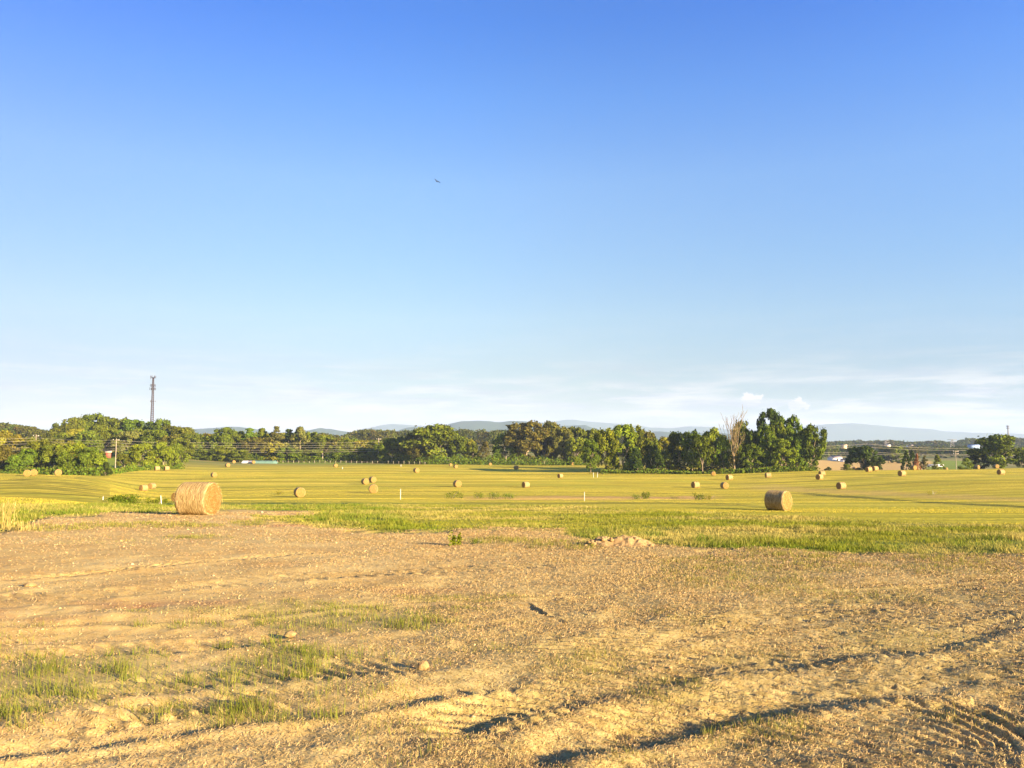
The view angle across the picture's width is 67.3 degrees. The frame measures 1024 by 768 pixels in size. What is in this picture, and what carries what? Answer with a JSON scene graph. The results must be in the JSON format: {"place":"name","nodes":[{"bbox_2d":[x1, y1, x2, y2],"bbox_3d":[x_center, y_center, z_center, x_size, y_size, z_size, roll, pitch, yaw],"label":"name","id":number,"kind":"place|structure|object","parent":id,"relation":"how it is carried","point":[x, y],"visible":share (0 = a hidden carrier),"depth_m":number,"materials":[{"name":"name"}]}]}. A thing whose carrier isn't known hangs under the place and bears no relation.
{"place":"outdoors","nodes":[
{"label":"outdoors","id":0,"kind":"place"},
{"bbox_2d":[194,421,739,441],"bbox_3d":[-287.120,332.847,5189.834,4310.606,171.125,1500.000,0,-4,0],"label":"mountains","id":1,"kind":"structure","parent":0,"point":[488,426],"depth_m":4923.36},
{"bbox_2d":[0,509,1023,767],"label":"dirt ground","id":2,"kind":"structure","parent":0,"point":[226,585],"depth_m":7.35,"materials":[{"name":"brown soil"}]},
{"bbox_2d":[173,480,222,514],"bbox_3d":[-13.796,5.067,33.838,1.744,1.686,1.694,-1,-5,10],"label":"hay bale","id":3,"kind":"object","parent":2,"relation":"on","point":[198,498],"visible":0.92,"depth_m":33.27,"materials":[{"name":"plant"}]},
{"bbox_2d":[0,511,1023,767],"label":"soil crumbs","id":4,"kind":"object","parent":2,"relation":"on","point":[390,637],"visible":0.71,"depth_m":9.01,"materials":[{"name":"brown soil"}]},
{"bbox_2d":[581,535,657,546],"bbox_3d":[2.674,3.791,18.502,2.600,0.341,1.500,0,-4,0],"label":"dirt mound","id":5,"kind":"object","parent":2,"relation":"on","point":[622,540],"visible":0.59,"depth_m":18.27,"materials":[{"name":"soil"}]},
{"bbox_2d":[0,456,1023,554],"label":"hay field","id":6,"kind":"structure","parent":0,"point":[88,488],"depth_m":146.15,"materials":[{"name":"plant"}]},
{"bbox_2d":[0,445,16,469],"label":"broadleaf tree","id":7,"kind":"object","parent":6,"relation":"on","point":[6,449],"visible":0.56,"depth_m":226.24,"materials":[{"name":"green plant"}]},
{"bbox_2d":[1,455,24,472],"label":"bush","id":8,"kind":"object","parent":6,"relation":"on","point":[15,460],"visible":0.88,"depth_m":220.02,"materials":[{"name":"green plant"}]},
{"bbox_2d":[4,434,25,455],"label":"broadleaf tree","id":9,"kind":"object","parent":6,"relation":"on","point":[16,447],"visible":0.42,"depth_m":323.35,"materials":[{"name":"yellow plant"}]},
{"bbox_2d":[0,499,30,528],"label":"dry grass tuft","id":10,"kind":"object","parent":6,"relation":"on","point":[4,516],"visible":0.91,"depth_m":24.42,"materials":[{"name":"yellow plant"}]},
{"bbox_2d":[18,448,38,468],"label":"broadleaf tree","id":11,"kind":"object","parent":6,"relation":"on","point":[28,459],"visible":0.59,"depth_m":226.17,"materials":[{"name":"green plant"}]},
{"bbox_2d":[24,440,55,471],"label":"broadleaf tree","id":12,"kind":"object","parent":6,"relation":"on","point":[35,445],"visible":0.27,"depth_m":231.66,"materials":[{"name":"green plant"}]},
{"bbox_2d":[34,443,68,469],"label":"broadleaf tree","id":13,"kind":"object","parent":6,"relation":"on","point":[43,459],"visible":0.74,"depth_m":226.98,"materials":[{"name":"green plant"}]},
{"bbox_2d":[49,452,73,473],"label":"bush","id":14,"kind":"object","parent":6,"relation":"on","point":[65,458],"visible":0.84,"depth_m":222.12,"materials":[{"name":"green plant"}]},
{"bbox_2d":[56,442,92,472],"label":"broadleaf tree","id":15,"kind":"object","parent":6,"relation":"on","point":[74,447],"visible":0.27,"depth_m":233.60,"materials":[{"name":"green plant"}]},
{"bbox_2d":[73,430,103,457],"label":"broadleaf tree","id":16,"kind":"object","parent":6,"relation":"on","point":[86,437],"visible":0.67,"depth_m":356.20,"materials":[{"name":"green plant"}]},
{"bbox_2d":[72,446,106,471],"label":"broadleaf tree","id":17,"kind":"object","parent":6,"relation":"on","point":[80,460],"visible":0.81,"depth_m":228.83,"materials":[{"name":"green plant"}]},
{"bbox_2d":[0,463,187,475],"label":"undergrowth","id":18,"kind":"object","parent":6,"relation":"on","point":[117,470],"visible":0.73,"depth_m":222.35,"materials":[{"name":"green plant"}]},
{"bbox_2d":[87,453,107,474],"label":"bush","id":19,"kind":"object","parent":6,"relation":"on","point":[98,459],"visible":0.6,"depth_m":228.24,"materials":[{"name":"green plant"}]},
{"bbox_2d":[92,426,118,454],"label":"broadleaf tree","id":20,"kind":"object","parent":6,"relation":"on","point":[105,434],"visible":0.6,"depth_m":371.51,"materials":[{"name":"green plant"}]},
{"bbox_2d":[99,494,143,503],"bbox_3d":[-32.404,9.587,63.981,3.521,0.922,2.778,2,-5,-26],"label":"bush","id":21,"kind":"object","parent":6,"relation":"on","point":[120,498],"visible":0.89,"depth_m":63.82,"materials":[{"name":"green plant"}]},
{"bbox_2d":[116,453,132,466],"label":"broadleaf tree","id":22,"kind":"object","parent":6,"relation":"on","point":[123,458],"visible":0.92,"depth_m":282.64,"materials":[{"name":"green plant"}]},
{"bbox_2d":[110,430,144,455],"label":"broadleaf tree","id":23,"kind":"object","parent":6,"relation":"on","point":[127,435],"visible":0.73,"depth_m":368.37,"materials":[{"name":"green plant"}]},
{"bbox_2d":[127,443,157,466],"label":"broadleaf tree","id":24,"kind":"object","parent":6,"relation":"on","point":[138,450],"visible":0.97,"depth_m":284.87,"materials":[{"name":"green plant"}]},
{"bbox_2d":[137,429,173,451],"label":"broadleaf tree","id":25,"kind":"object","parent":6,"relation":"on","point":[156,435],"visible":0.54,"depth_m":365.13,"materials":[{"name":"green plant"}]},
{"bbox_2d":[151,441,178,466],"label":"broadleaf tree","id":26,"kind":"object","parent":6,"relation":"on","point":[165,451],"visible":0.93,"depth_m":289.31,"materials":[{"name":"green plant"}]},
{"bbox_2d":[167,443,188,465],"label":"broadleaf tree","id":27,"kind":"object","parent":6,"relation":"on","point":[179,448],"visible":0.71,"depth_m":295.95,"materials":[{"name":"green plant"}]},
{"bbox_2d":[167,438,195,461],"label":"broadleaf tree","id":28,"kind":"object","parent":6,"relation":"on","point":[189,448],"visible":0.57,"depth_m":357.29,"materials":[{"name":"green plant"}]},
{"bbox_2d":[208,427,239,448],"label":"broadleaf tree","id":29,"kind":"object","parent":6,"relation":"on","point":[224,438],"visible":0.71,"depth_m":397.73,"materials":[{"name":"green plant"}]},
{"bbox_2d":[212,445,236,461],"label":"broadleaf tree","id":30,"kind":"object","parent":6,"relation":"on","point":[220,450],"visible":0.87,"depth_m":385.36,"materials":[{"name":"green plant"}]},
{"bbox_2d":[226,449,250,461],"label":"broadleaf tree","id":31,"kind":"object","parent":6,"relation":"on","point":[244,454],"visible":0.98,"depth_m":382.96,"materials":[{"name":"green plant"}]},
{"bbox_2d":[236,428,261,457],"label":"tree","id":32,"kind":"object","parent":6,"relation":"on","point":[249,433],"visible":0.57,"depth_m":399.27,"materials":[{"name":"green plant"}]},
{"bbox_2d":[239,437,276,460],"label":"broadleaf tree","id":33,"kind":"object","parent":6,"relation":"on","point":[251,443],"visible":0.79,"depth_m":392.82,"materials":[{"name":"green plant"}]},
{"bbox_2d":[258,442,287,460],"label":"broadleaf tree","id":34,"kind":"object","parent":6,"relation":"on","point":[266,450],"visible":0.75,"depth_m":388.70,"materials":[{"name":"green plant"}]},
{"bbox_2d":[260,426,287,453],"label":"tree","id":35,"kind":"object","parent":6,"relation":"on","point":[273,434],"visible":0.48,"depth_m":399.72,"materials":[{"name":"green plant"}]},
{"bbox_2d":[274,447,296,462],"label":"broadleaf tree","id":36,"kind":"object","parent":6,"relation":"on","point":[290,450],"visible":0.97,"depth_m":388.32,"materials":[{"name":"green plant"}]},
{"bbox_2d":[285,426,310,452],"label":"tree","id":37,"kind":"object","parent":6,"relation":"on","point":[300,431],"visible":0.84,"depth_m":399.90,"materials":[{"name":"green plant"}]},
{"bbox_2d":[300,431,323,455],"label":"broadleaf tree","id":38,"kind":"object","parent":6,"relation":"on","point":[310,444],"visible":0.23,"depth_m":405.06,"materials":[{"name":"green plant"}]},
{"bbox_2d":[303,449,323,461],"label":"broadleaf tree","id":39,"kind":"object","parent":6,"relation":"on","point":[313,452],"visible":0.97,"depth_m":390.66,"materials":[{"name":"green plant"}]},
{"bbox_2d":[310,434,334,457],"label":"broadleaf tree","id":40,"kind":"object","parent":6,"relation":"on","point":[322,440],"visible":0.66,"depth_m":398.28,"materials":[{"name":"green plant"}]},
{"bbox_2d":[335,439,362,459],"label":"broadleaf tree","id":41,"kind":"object","parent":6,"relation":"on","point":[349,445],"visible":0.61,"depth_m":397.33,"materials":[{"name":"green plant"}]},
{"bbox_2d":[351,447,372,462],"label":"broadleaf tree","id":42,"kind":"object","parent":6,"relation":"on","point":[361,451],"visible":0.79,"depth_m":388.19,"materials":[{"name":"green plant"}]},
{"bbox_2d":[372,438,407,463],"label":"broadleaf tree","id":43,"kind":"object","parent":6,"relation":"on","point":[391,443],"visible":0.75,"depth_m":374.81,"materials":[{"name":"green plant"}]},
{"bbox_2d":[191,450,591,465],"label":"undergrowth","id":44,"kind":"object","parent":6,"relation":"on","point":[463,462],"visible":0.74,"depth_m":363.70,"materials":[{"name":"green plant"}]},
{"bbox_2d":[407,446,432,462],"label":"broadleaf tree","id":45,"kind":"object","parent":6,"relation":"on","point":[415,452],"visible":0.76,"depth_m":364.56,"materials":[{"name":"green plant"}]},
{"bbox_2d":[399,423,467,462],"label":"broadleaf tree","id":46,"kind":"object","parent":6,"relation":"on","point":[432,437],"visible":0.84,"depth_m":363.25,"materials":[{"name":"green plant"}]},
{"bbox_2d":[446,435,472,463],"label":"broadleaf tree","id":47,"kind":"object","parent":6,"relation":"on","point":[452,449],"visible":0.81,"depth_m":369.32,"materials":[{"name":"green plant"}]},
{"bbox_2d":[491,433,517,462],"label":"broadleaf tree","id":48,"kind":"object","parent":6,"relation":"on","point":[500,448],"visible":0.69,"depth_m":372.97,"materials":[{"name":"green plant"}]},
{"bbox_2d":[0,500,1023,554],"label":"verge grass","id":49,"kind":"structure","parent":6,"relation":"on","point":[334,514],"depth_m":26.54,"materials":[{"name":"green plant"}]},
{"bbox_2d":[502,420,549,463],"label":"broadleaf tree","id":50,"kind":"object","parent":6,"relation":"on","point":[520,432],"visible":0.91,"depth_m":368.74,"materials":[{"name":"green plant"}]},
{"bbox_2d":[531,430,555,462],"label":"broadleaf tree","id":51,"kind":"object","parent":6,"relation":"on","point":[550,451],"visible":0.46,"depth_m":374.43,"materials":[{"name":"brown plant"}]},
{"bbox_2d":[538,420,565,463],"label":"broadleaf tree","id":52,"kind":"object","parent":6,"relation":"on","point":[553,426],"visible":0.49,"depth_m":376.73,"materials":[{"name":"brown plant"}]},
{"bbox_2d":[546,428,577,463],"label":"broadleaf tree","id":53,"kind":"object","parent":6,"relation":"on","point":[558,442],"visible":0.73,"depth_m":370.99,"materials":[{"name":"green plant"}]},
{"bbox_2d":[564,437,583,463],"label":"broadleaf tree","id":54,"kind":"object","parent":6,"relation":"on","point":[569,449],"visible":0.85,"depth_m":366.13,"materials":[{"name":"green plant"}]},
{"bbox_2d":[563,426,587,460],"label":"broadleaf tree","id":55,"kind":"object","parent":6,"relation":"on","point":[575,431],"visible":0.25,"depth_m":376.07,"materials":[{"name":"green plant"}]},
{"bbox_2d":[581,438,600,472],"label":"broadleaf tree","id":56,"kind":"object","parent":6,"relation":"on","point":[590,447],"visible":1,"depth_m":259.84,"materials":[{"name":"green plant"}]},
{"bbox_2d":[594,427,620,469],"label":"broadleaf tree","id":57,"kind":"object","parent":6,"relation":"on","point":[611,459],"visible":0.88,"depth_m":262.07,"materials":[{"name":"green plant"}]},
{"bbox_2d":[605,424,642,470],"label":"broadleaf tree","id":58,"kind":"object","parent":6,"relation":"on","point":[621,431],"visible":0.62,"depth_m":265.90,"materials":[{"name":"green plant"}]},
{"bbox_2d":[622,425,645,470],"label":"broadleaf tree","id":59,"kind":"object","parent":6,"relation":"on","point":[640,435],"visible":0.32,"depth_m":287.18,"materials":[{"name":"green plant"}]},
{"bbox_2d":[626,447,642,470],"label":"bush","id":60,"kind":"object","parent":6,"relation":"on","point":[637,456],"visible":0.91,"depth_m":255.96,"materials":[{"name":"green plant"}]},
{"bbox_2d":[643,436,660,468],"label":"broadleaf tree","id":61,"kind":"object","parent":6,"relation":"on","point":[649,447],"visible":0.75,"depth_m":277.57,"materials":[{"name":"green plant"}]},
{"bbox_2d":[650,449,665,468],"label":"bush","id":62,"kind":"object","parent":6,"relation":"on","point":[657,460],"visible":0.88,"depth_m":255.97,"materials":[{"name":"green plant"}]},
{"bbox_2d":[658,451,678,470],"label":"bush","id":63,"kind":"object","parent":6,"relation":"on","point":[667,454],"visible":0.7,"depth_m":257.85,"materials":[{"name":"green plant"}]},
{"bbox_2d":[658,436,682,469],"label":"broadleaf tree","id":64,"kind":"object","parent":6,"relation":"on","point":[663,443],"visible":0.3,"depth_m":297.61,"materials":[{"name":"green plant"}]},
{"bbox_2d":[667,431,688,470],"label":"broadleaf tree","id":65,"kind":"object","parent":6,"relation":"on","point":[674,439],"visible":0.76,"depth_m":259.86,"materials":[{"name":"green plant"}]},
{"bbox_2d":[679,429,704,469],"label":"broadleaf tree","id":66,"kind":"object","parent":6,"relation":"on","point":[687,440],"visible":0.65,"depth_m":255.98,"materials":[{"name":"green plant"}]},
{"bbox_2d":[690,435,714,471],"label":"broadleaf tree","id":67,"kind":"object","parent":6,"relation":"on","point":[699,440],"visible":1,"depth_m":250.27,"materials":[{"name":"green plant"}]},
{"bbox_2d":[599,465,819,473],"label":"undergrowth","id":68,"kind":"object","parent":6,"relation":"on","point":[739,470],"visible":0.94,"depth_m":245.26,"materials":[{"name":"green plant"}]},
{"bbox_2d":[700,427,722,469],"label":"broadleaf tree","id":69,"kind":"object","parent":6,"relation":"on","point":[713,435],"visible":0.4,"depth_m":259.26,"materials":[{"name":"green plant"}]},
{"bbox_2d":[713,435,732,468],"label":"broadleaf tree","id":70,"kind":"object","parent":6,"relation":"on","point":[722,445],"visible":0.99,"depth_m":251.53,"materials":[{"name":"green plant"}]},
{"bbox_2d":[719,405,745,468],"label":"dead tree","id":71,"kind":"object","parent":6,"relation":"on","point":[735,449],"visible":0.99,"depth_m":248.86,"materials":[{"name":"brown plant"}]},
{"bbox_2d":[730,419,753,468],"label":"broadleaf tree","id":72,"kind":"object","parent":6,"relation":"on","point":[743,428],"visible":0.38,"depth_m":265.81,"materials":[{"name":"green plant"}]},
{"bbox_2d":[673,450,816,470],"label":"undergrowth","id":73,"kind":"object","parent":6,"relation":"on","point":[705,468],"visible":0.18,"depth_m":272.05,"materials":[{"name":"green plant"}]},
{"bbox_2d":[737,443,764,468],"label":"broadleaf tree","id":74,"kind":"object","parent":6,"relation":"on","point":[749,461],"visible":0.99,"depth_m":247.45,"materials":[{"name":"green plant"}]},
{"bbox_2d":[753,423,774,466],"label":"broadleaf tree","id":75,"kind":"object","parent":6,"relation":"on","point":[765,433],"visible":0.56,"depth_m":254.21,"materials":[{"name":"green plant"}]},
{"bbox_2d":[757,437,779,466],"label":"broadleaf tree","id":76,"kind":"object","parent":6,"relation":"on","point":[765,460],"visible":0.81,"depth_m":249.59,"materials":[{"name":"green plant"}]},
{"bbox_2d":[755,408,782,466],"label":"broadleaf tree","id":77,"kind":"object","parent":6,"relation":"on","point":[773,416],"visible":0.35,"depth_m":264.48,"materials":[{"name":"green plant"}]},
{"bbox_2d":[764,490,791,510],"bbox_3d":[19.547,8.579,56.459,1.730,1.722,1.781,4,-6,-42],"label":"hay bale","id":78,"kind":"object","parent":6,"relation":"on","point":[780,500],"visible":0.95,"depth_m":55.96,"materials":[{"name":"plant"}]},
{"bbox_2d":[771,422,787,470],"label":"broadleaf tree","id":79,"kind":"object","parent":6,"relation":"on","point":[781,427],"visible":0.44,"depth_m":258.47,"materials":[{"name":"green plant"}]},
{"bbox_2d":[767,438,798,466],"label":"broadleaf tree","id":80,"kind":"object","parent":6,"relation":"on","point":[782,443],"visible":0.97,"depth_m":247.10,"materials":[{"name":"green plant"}]},
{"bbox_2d":[780,414,802,466],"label":"broadleaf tree","id":81,"kind":"object","parent":6,"relation":"on","point":[790,423],"visible":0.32,"depth_m":266.09,"materials":[{"name":"green plant"}]},
{"bbox_2d":[783,432,808,465],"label":"broadleaf tree","id":82,"kind":"object","parent":6,"relation":"on","point":[794,439],"visible":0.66,"depth_m":253.23,"materials":[{"name":"green plant"}]},
{"bbox_2d":[799,423,826,465],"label":"broadleaf tree","id":83,"kind":"object","parent":6,"relation":"on","point":[811,446],"visible":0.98,"depth_m":251.64,"materials":[{"name":"green plant"}]},
{"bbox_2d":[844,445,885,469],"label":"broadleaf tree","id":84,"kind":"object","parent":6,"relation":"on","point":[862,457],"visible":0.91,"depth_m":289.13,"materials":[{"name":"green plant"}]},
{"bbox_2d":[967,452,993,468],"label":"broadleaf tree","id":85,"kind":"object","parent":6,"relation":"on","point":[974,459],"visible":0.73,"depth_m":297.37,"materials":[{"name":"green plant"}]},
{"bbox_2d":[965,434,1023,467],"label":"broadleaf tree","id":86,"kind":"object","parent":6,"relation":"on","point":[995,444],"visible":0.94,"depth_m":291.81,"materials":[{"name":"green plant"}]},
{"bbox_2d":[0,511,1023,767],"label":"sparse grass","id":87,"kind":"structure","parent":0,"point":[302,651],"depth_m":7.00,"materials":[{"name":"green plant"}]},
{"bbox_2d":[0,0,1023,433],"label":"sky","id":88,"kind":"structure","parent":0,"point":[645,213],"materials":[{"name":"blue"}]},
{"bbox_2d":[11,445,1023,469],"bbox_3d":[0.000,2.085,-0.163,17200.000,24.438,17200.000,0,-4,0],"label":"farmland","id":89,"kind":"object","parent":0,"point":[948,462],"visible":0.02,"depth_m":521.88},
{"bbox_2d":[0,422,47,440],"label":"wood","id":90,"kind":"object","parent":89,"relation":"on","point":[25,431],"visible":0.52,"depth_m":541.21,"materials":[{"name":"green plant"}]},
{"bbox_2d":[41,419,84,439],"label":"broadleaf tree","id":91,"kind":"object","parent":89,"relation":"on","point":[64,428],"visible":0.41,"depth_m":409.22,"materials":[{"name":"green plant"}]},
{"bbox_2d":[82,412,106,430],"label":"broadleaf tree","id":92,"kind":"object","parent":89,"relation":"on","point":[91,419],"visible":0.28,"depth_m":419.17,"materials":[{"name":"green plant"}]},
{"bbox_2d":[91,416,122,430],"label":"broadleaf tree","id":93,"kind":"object","parent":89,"relation":"on","point":[107,421],"visible":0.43,"depth_m":417.71,"materials":[{"name":"green plant"}]},
{"bbox_2d":[113,419,150,450],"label":"broadleaf tree","id":94,"kind":"object","parent":89,"relation":"on","point":[128,424],"visible":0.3,"depth_m":417.35,"materials":[{"name":"green plant"}]},
{"bbox_2d":[150,418,170,444],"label":"broadleaf tree","id":95,"kind":"object","parent":89,"relation":"on","point":[157,424],"visible":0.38,"depth_m":412.29,"materials":[{"name":"green plant"}]},
{"bbox_2d":[169,427,198,441],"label":"broadleaf tree","id":96,"kind":"object","parent":89,"relation":"on","point":[178,432],"visible":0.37,"depth_m":404.91,"materials":[{"name":"green plant"}]},
{"bbox_2d":[197,432,393,459],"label":"wood","id":97,"kind":"object","parent":89,"relation":"on","point":[267,434],"visible":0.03,"depth_m":419.96,"materials":[{"name":"green plant"}]},
{"bbox_2d":[200,428,623,449],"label":"wood","id":98,"kind":"object","parent":89,"relation":"on","point":[480,438],"visible":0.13,"depth_m":682.81,"materials":[{"name":"green plant"}]},
{"bbox_2d":[889,446,907,462],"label":"broadleaf tree","id":99,"kind":"object","parent":89,"relation":"on","point":[894,451],"visible":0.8,"depth_m":546.21,"materials":[{"name":"green plant"}]},
{"bbox_2d":[818,437,1023,448],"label":"wood","id":100,"kind":"object","parent":89,"relation":"on","point":[970,441],"visible":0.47,"depth_m":1231.71,"materials":[{"name":"green plant"}]},
{"bbox_2d":[829,444,1023,453],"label":"wood","id":101,"kind":"object","parent":89,"relation":"on","point":[923,447],"visible":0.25,"depth_m":866.76,"materials":[{"name":"green plant"}]},
{"bbox_2d":[368,420,1023,441],"bbox_3d":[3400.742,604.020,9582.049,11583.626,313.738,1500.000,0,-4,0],"label":"mountains","id":102,"kind":"structure","parent":0,"point":[850,431],"depth_m":9205.11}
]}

